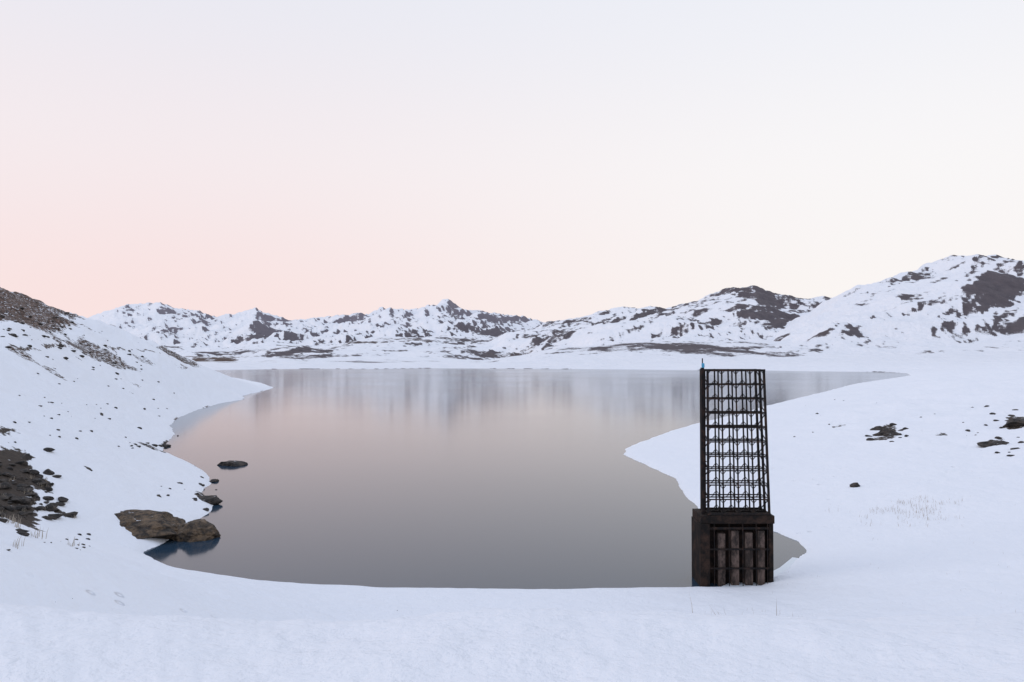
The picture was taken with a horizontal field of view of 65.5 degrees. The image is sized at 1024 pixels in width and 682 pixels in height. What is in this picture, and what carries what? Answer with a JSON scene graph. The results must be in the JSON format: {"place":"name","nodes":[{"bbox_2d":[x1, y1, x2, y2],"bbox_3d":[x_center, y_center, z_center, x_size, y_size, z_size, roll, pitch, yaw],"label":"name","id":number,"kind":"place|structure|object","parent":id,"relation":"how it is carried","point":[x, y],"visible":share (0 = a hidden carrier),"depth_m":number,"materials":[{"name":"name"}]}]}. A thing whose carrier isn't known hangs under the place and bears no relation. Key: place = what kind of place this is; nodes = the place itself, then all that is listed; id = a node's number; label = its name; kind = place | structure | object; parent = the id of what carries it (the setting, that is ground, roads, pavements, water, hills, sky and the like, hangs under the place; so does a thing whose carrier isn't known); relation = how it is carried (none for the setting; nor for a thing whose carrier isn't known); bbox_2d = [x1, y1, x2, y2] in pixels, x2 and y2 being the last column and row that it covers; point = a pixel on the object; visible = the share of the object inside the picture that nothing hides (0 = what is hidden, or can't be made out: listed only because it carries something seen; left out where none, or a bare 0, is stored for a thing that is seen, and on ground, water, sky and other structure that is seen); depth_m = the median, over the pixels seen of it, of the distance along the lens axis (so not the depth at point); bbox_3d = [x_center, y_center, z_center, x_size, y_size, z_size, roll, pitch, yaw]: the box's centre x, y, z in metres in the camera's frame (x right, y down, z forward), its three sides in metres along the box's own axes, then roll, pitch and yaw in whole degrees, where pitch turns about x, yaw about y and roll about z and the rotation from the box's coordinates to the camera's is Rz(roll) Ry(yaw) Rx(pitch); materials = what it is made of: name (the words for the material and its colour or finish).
{"place":"outdoors","nodes":[
{"label":"outdoors","id":0,"kind":"place"},
{"bbox_2d":[0,254,1023,681],"bbox_3d":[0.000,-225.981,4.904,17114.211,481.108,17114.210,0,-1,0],"label":"snowy terrain","id":1,"kind":"structure","parent":0,"point":[936,596],"depth_m":57.77,"materials":[{"name":"white snow"}]},
{"bbox_2d":[115,509,220,541],"bbox_3d":[-23.831,12.620,52.831,8.509,2.351,5.150,0,-1,0],"label":"boulder","id":2,"kind":"object","parent":1,"relation":"on","point":[140,524],"visible":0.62,"depth_m":52.44,"materials":[{"name":"brown stone"}]},
{"bbox_2d":[197,495,222,504],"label":"boulder","id":3,"kind":"object","parent":1,"relation":"on","point":[213,499],"visible":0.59,"depth_m":65.05,"materials":[{"name":"grey stone"}]},
{"bbox_2d":[0,474,1015,615],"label":"dry grass","id":4,"kind":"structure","parent":1,"relation":"on","point":[37,534],"depth_m":43.60,"materials":[{"name":"beige plant"}]},
{"bbox_2d":[0,307,1023,598],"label":"scattered stones","id":5,"kind":"object","parent":1,"relation":"on","point":[28,499],"visible":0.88,"depth_m":51.63,"materials":[{"name":"grey stone"}]},
{"bbox_2d":[691,358,774,586],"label":"water intake tower","id":6,"kind":"structure","parent":1,"relation":"on","point":[731,545],"depth_m":42.12,"materials":[{"name":"metal"}]},
{"bbox_2d":[850,482,859,486],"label":"boulder","id":7,"kind":"object","parent":1,"relation":"on","point":[855,484],"visible":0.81,"depth_m":67.37,"materials":[{"name":"grey stone"}]},
{"bbox_2d":[873,428,899,435],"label":"boulder","id":8,"kind":"object","parent":1,"relation":"on","point":[881,432],"visible":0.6,"depth_m":99.97,"materials":[{"name":"grey stone"}]},
{"bbox_2d":[977,441,1008,447],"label":"boulder","id":9,"kind":"object","parent":1,"relation":"on","point":[984,444],"visible":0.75,"depth_m":86.34,"materials":[{"name":"grey stone"}]},
{"bbox_2d":[1002,418,1023,427],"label":"boulder","id":10,"kind":"object","parent":1,"relation":"on","point":[1016,422],"visible":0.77,"depth_m":101.68,"materials":[{"name":"grey stone"}]},
{"bbox_2d":[0,0,1023,321],"label":"sky","id":11,"kind":"structure","parent":0,"point":[541,160],"materials":[{"name":"white"}]},
{"bbox_2d":[144,368,909,588],"bbox_3d":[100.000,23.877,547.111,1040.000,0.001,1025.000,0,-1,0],"label":"lake water","id":12,"kind":"structure","parent":0,"point":[482,478],"depth_m":80.83,"materials":[{"name":"grey liquid"}]},
{"bbox_2d":[217,460,247,466],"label":"boulder","id":13,"kind":"object","parent":12,"relation":"in","point":[235,463],"visible":0.62,"depth_m":88.88,"materials":[{"name":"grey stone"}]},
{"bbox_2d":[721,557,797,586],"bbox_3d":[14.371,12.967,44.180,1.824,0.090,8.875,-1,-2,42],"label":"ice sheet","id":14,"kind":"object","parent":12,"relation":"on","point":[785,566],"visible":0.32,"depth_m":44.67,"materials":[{"name":"white ice"}]}
]}

